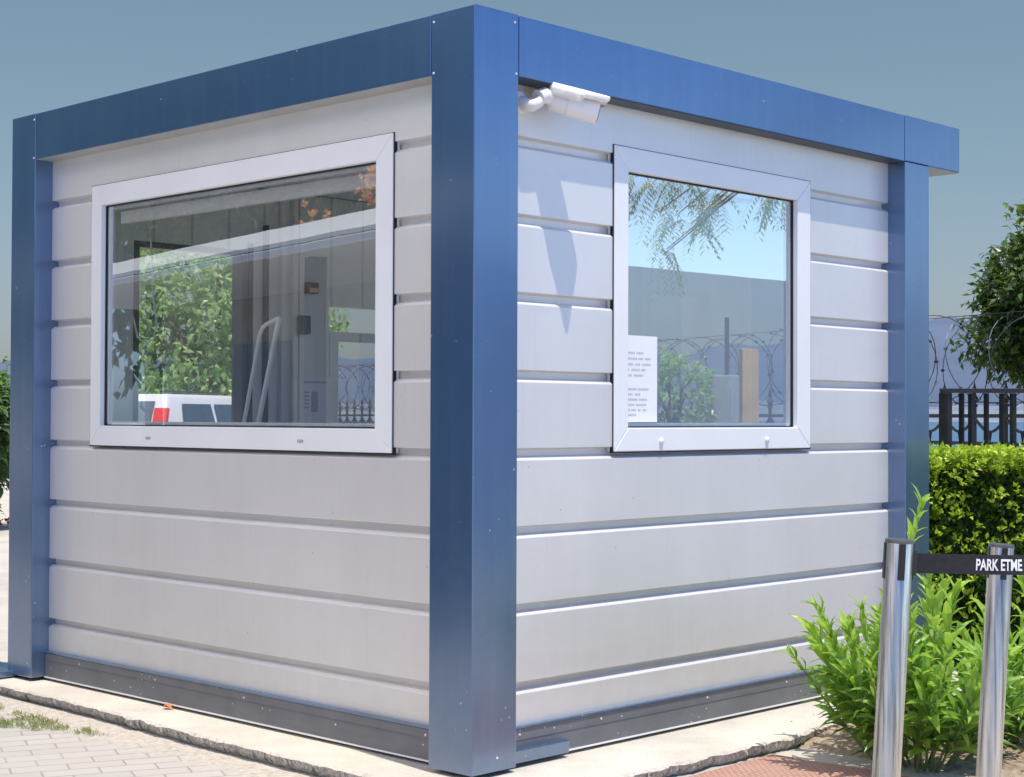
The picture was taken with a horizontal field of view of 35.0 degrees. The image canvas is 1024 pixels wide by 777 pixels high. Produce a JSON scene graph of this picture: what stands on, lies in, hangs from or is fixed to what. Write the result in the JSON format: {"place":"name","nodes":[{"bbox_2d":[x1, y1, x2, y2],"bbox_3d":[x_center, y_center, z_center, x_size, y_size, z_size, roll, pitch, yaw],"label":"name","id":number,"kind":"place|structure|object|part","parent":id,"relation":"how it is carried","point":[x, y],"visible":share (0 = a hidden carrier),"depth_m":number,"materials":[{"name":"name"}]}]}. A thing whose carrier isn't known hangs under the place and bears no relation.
{"place":"outdoors","nodes":[
{"label":"outdoors","id":0,"kind":"place"},
{"bbox_2d":[0,702,108,735],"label":"grass","id":1,"kind":"structure","parent":0,"point":[45,723],"depth_m":6.63,"materials":[{"name":"green plant"}]},
{"bbox_2d":[0,696,302,776],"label":"pavement","id":2,"kind":"structure","parent":0,"point":[114,752],"depth_m":6.07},
{"bbox_2d":[0,479,965,776],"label":"ground","id":3,"kind":"structure","parent":0,"point":[794,753],"depth_m":6.25,"materials":[{"name":"concrete"}]},
{"bbox_2d":[0,356,9,524],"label":"flowering shrub","id":4,"kind":"object","parent":3,"relation":"on","point":[4,434],"visible":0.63,"depth_m":17.93,"materials":[{"name":"green plant"}]},
{"bbox_2d":[138,390,230,421],"bbox_3d":[-4.050,0.831,20.196,1.886,1.560,4.147,0,-1,17],"label":"white car","id":5,"kind":"object","parent":3,"relation":"on","point":[179,408],"visible":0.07,"depth_m":18.73,"materials":[{"name":"paint"}]},
{"bbox_3d":[-4.598,0.332,18.458,1.200,0.380,0.265,0,-1,17],"label":"car window","id":6,"kind":"part","parent":5,"relation":"part of","materials":[{"name":"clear glass"}]},
{"bbox_3d":[-3.655,0.357,18.934,0.102,0.354,0.800,0,-1,17],"label":"car window","id":7,"kind":"part","parent":5,"relation":"part of","materials":[{"name":"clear glass"}]},
{"bbox_3d":[-3.359,0.375,19.878,0.102,0.354,1.020,0,-1,17],"label":"car window","id":8,"kind":"part","parent":5,"relation":"part of","materials":[{"name":"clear glass"}]},
{"bbox_2d":[139,249,355,395],"bbox_3d":[-4.096,-0.631,22.133,4.071,4.563,4.417,0,-1,11],"label":"citrus tree","id":9,"kind":"object","parent":3,"relation":"on","point":[205,376],"visible":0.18,"depth_m":21.08,"materials":[{"name":"green plant"}]},
{"bbox_2d":[0,662,961,776],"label":"concrete slab","id":10,"kind":"structure","parent":3,"relation":"on","point":[688,749],"depth_m":6.13,"materials":[{"name":"beige concrete"}]},
{"bbox_2d":[0,4,958,776],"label":"guard kiosk","id":11,"kind":"object","parent":10,"relation":"on","point":[500,534],"visible":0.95,"depth_m":6.43,"materials":[{"name":"blue paint"}]},
{"bbox_2d":[132,205,156,343],"bbox_3d":[-1.641,-0.584,7.271,0.198,0.774,0.007,-1,-1,44],"label":"hanging cable","id":12,"kind":"object","parent":11,"relation":"hanging from","point":[152,290],"visible":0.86,"depth_m":7.23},
{"bbox_2d":[133,240,246,421],"bbox_3d":[-1.636,0.039,8.171,0.090,1.512,0.675,-1,-1,44],"label":"window","id":13,"kind":"structure","parent":11,"relation":"in","point":[239,257],"depth_m":8.37,"materials":[{"name":"metal"}]},
{"bbox_2d":[90,132,399,454],"bbox_3d":[-1.141,-0.334,6.600,2.038,1.167,0.066,-1,-1,44],"label":"window","id":14,"kind":"structure","parent":11,"relation":"in","point":[377,152],"depth_m":6.47,"materials":[{"name":"white plastic"}]},
{"bbox_2d":[297,315,310,334],"bbox_3d":[-1.095,-0.335,8.586,0.053,0.100,0.065,-1,-1,44],"label":"intercom","id":15,"kind":"object","parent":11,"relation":"attached to","point":[303,324],"visible":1,"depth_m":8.57,"materials":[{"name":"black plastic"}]},
{"bbox_2d":[304,282,318,293],"bbox_3d":[-1.069,-0.534,8.660,0.051,0.060,0.070,-1,-1,44],"label":"junction box","id":16,"kind":"object","parent":11,"relation":"attached to","point":[311,287],"visible":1,"depth_m":8.64,"materials":[{"name":"brown plastic"}]},
{"bbox_2d":[303,376,331,422],"bbox_3d":[-1.055,0.062,8.697,0.005,0.250,0.240,-1,-1,44],"label":"wall poster","id":17,"kind":"object","parent":11,"relation":"attached to","point":[317,399],"depth_m":8.71,"materials":[{"name":"white paper"}]},
{"bbox_2d":[324,301,374,422],"bbox_3d":[-0.817,0.388,9.009,0.090,1.710,0.650,-1,-1,44],"label":"window","id":18,"kind":"structure","parent":11,"relation":"in","point":[331,339],"depth_m":8.83,"materials":[{"name":"grey metal"}]},
{"bbox_2d":[518,82,609,123],"bbox_3d":[0.161,-1.018,5.779,0.385,0.145,0.126,0,-1,-14],"label":"security camera","id":19,"kind":"object","parent":11,"relation":"attached to","point":[573,102],"visible":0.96,"depth_m":5.75,"materials":[{"name":"white plastic"}]},
{"bbox_2d":[628,335,656,421],"bbox_3d":[0.495,-0.037,6.258,0.001,0.332,0.200,-1,-1,44],"label":"paper notice","id":20,"kind":"object","parent":11,"relation":"attached to","point":[642,378],"visible":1,"depth_m":6.27,"materials":[{"name":"white paper"}]},
{"bbox_2d":[628,196,761,216],"bbox_3d":[0.694,-0.278,8.642,1.940,1.380,0.090,-1,-1,44],"label":"window","id":21,"kind":"structure","parent":11,"relation":"in","point":[722,201],"depth_m":8.41,"materials":[{"name":"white glass"}]},
{"bbox_2d":[607,144,810,452],"bbox_3d":[0.822,-0.329,6.591,0.074,1.163,1.311,-1,-1,44],"label":"window","id":22,"kind":"structure","parent":11,"relation":"in","point":[629,163],"depth_m":6.61,"materials":[{"name":"white plastic"}]},
{"bbox_2d":[630,343,723,422],"bbox_3d":[1.163,0.574,11.504,0.884,1.803,0.803,-1,-1,44],"label":"fruit tree","id":23,"kind":"object","parent":3,"relation":"on","point":[664,395],"visible":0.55,"depth_m":11.38,"materials":[{"name":"green plant"}]},
{"bbox_2d":[338,382,1023,446],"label":"iron fence","id":24,"kind":"object","parent":3,"relation":"on","point":[770,415],"visible":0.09,"depth_m":10.04,"materials":[{"name":"black metal"}]},
{"bbox_2d":[338,311,1023,410],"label":"razor wire","id":25,"kind":"object","parent":24,"relation":"attached to","point":[988,347],"visible":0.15,"depth_m":11.73,"materials":[{"name":"grey metal"}]},
{"bbox_2d":[713,317,738,422],"bbox_3d":[1.480,0.490,11.191,0.146,1.960,0.140,-1,-1,44],"label":"meter cabinet","id":26,"kind":"object","parent":3,"relation":"on","point":[726,394],"visible":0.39,"depth_m":11.15,"materials":[{"name":"grey plastic"}]},
{"bbox_3d":[1.528,0.250,11.143,0.005,0.520,0.110,-1,-1,44],"label":"door","id":27,"kind":"part","parent":26,"relation":"part of","materials":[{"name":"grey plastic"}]},
{"bbox_2d":[739,348,758,422],"bbox_3d":[1.294,0.606,8.877,0.025,1.645,0.150,-1,-1,44],"label":"wooden board","id":28,"kind":"object","parent":3,"relation":"on","point":[748,385],"visible":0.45,"depth_m":8.87,"materials":[{"name":"brown wood"}]},
{"bbox_2d":[872,538,914,776],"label":"barrier post","id":29,"kind":"object","parent":3,"relation":"on","point":[897,576],"visible":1,"depth_m":3.61,"materials":[{"name":"metal"}]},
{"bbox_2d":[912,551,1023,575],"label":"barrier belt","id":30,"kind":"object","parent":29,"relation":"attached to","point":[968,564],"visible":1,"depth_m":3.68,"materials":[{"name":"black fabric"}]},
{"bbox_2d":[929,440,1023,670],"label":"clipped hedge","id":31,"kind":"object","parent":3,"relation":"on","point":[976,501],"visible":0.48,"depth_m":7.97,"materials":[{"name":"green plant"}]},
{"bbox_2d":[939,388,1023,447],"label":"bar fence panel","id":32,"kind":"object","parent":3,"relation":"on","point":[945,415],"visible":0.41,"depth_m":8.82,"materials":[{"name":"metal"}]},
{"bbox_2d":[949,199,1023,393],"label":"bay tree","id":33,"kind":"object","parent":3,"relation":"on","point":[1002,290],"visible":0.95,"depth_m":9.68,"materials":[{"name":"green plant"}]},
{"bbox_2d":[976,542,1014,776],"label":"barrier post","id":34,"kind":"object","parent":3,"relation":"on","point":[994,675],"visible":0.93,"depth_m":4.16,"materials":[{"name":"metal"}]},
{"bbox_2d":[0,315,1023,406],"bbox_3d":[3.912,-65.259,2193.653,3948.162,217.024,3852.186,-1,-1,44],"label":"hills","id":35,"kind":"structure","parent":0,"point":[939,328],"depth_m":3111.14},
{"bbox_2d":[0,0,1023,361],"label":"sky","id":36,"kind":"structure","parent":0,"point":[958,64],"materials":[{"name":"blue"}]},
{"bbox_2d":[7,400,1023,421],"bbox_3d":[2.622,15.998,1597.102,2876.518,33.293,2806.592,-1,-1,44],"label":"shore","id":37,"kind":"structure","parent":0,"point":[777,409],"depth_m":2324.32,"materials":[{"name":"grey"}]},
{"bbox_2d":[338,420,1023,448],"bbox_3d":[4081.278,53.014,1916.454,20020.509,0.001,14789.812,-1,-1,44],"label":"water","id":38,"kind":"structure","parent":0,"point":[980,432],"depth_m":550.12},
{"bbox_2d":[689,754,908,776],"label":"red paving","id":39,"kind":"structure","parent":0,"point":[772,765],"depth_m":5.85,"materials":[{"name":"brick"}]},
{"bbox_2d":[796,707,1023,776],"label":"soil","id":40,"kind":"structure","parent":0,"point":[834,743],"depth_m":6.10,"materials":[{"name":"beige soil"}]},
{"bbox_2d":[773,484,1023,772],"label":"oleander shrub","id":41,"kind":"object","parent":40,"relation":"on","point":[847,680],"visible":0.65,"depth_m":5.78,"materials":[{"name":"green plant"}]},
{"bbox_2d":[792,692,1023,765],"bbox_3d":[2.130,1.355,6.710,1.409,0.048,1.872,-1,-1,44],"label":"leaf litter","id":42,"kind":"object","parent":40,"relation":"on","point":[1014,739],"visible":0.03,"depth_m":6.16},
{"bbox_2d":[950,602,1023,747],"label":"oleander shrub","id":43,"kind":"object","parent":40,"relation":"on","point":[961,645],"visible":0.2,"depth_m":6.25,"materials":[{"name":"green plant"}]},
{"bbox_3d":[-0.922,0.940,6.827,2.370,0.732,0.548,-1,-1,44],"label":"desk","id":44,"kind":"object","parent":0,"visible":0},
{"bbox_2d":[242,316,281,421],"bbox_3d":[-1.128,0.134,7.021,0.440,0.882,0.140,-1,-1,44],"label":"tube frame","id":45,"kind":"object","parent":44,"relation":"on","point":[277,319],"visible":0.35,"depth_m":6.94,"materials":[{"name":"white paint"}]}
]}

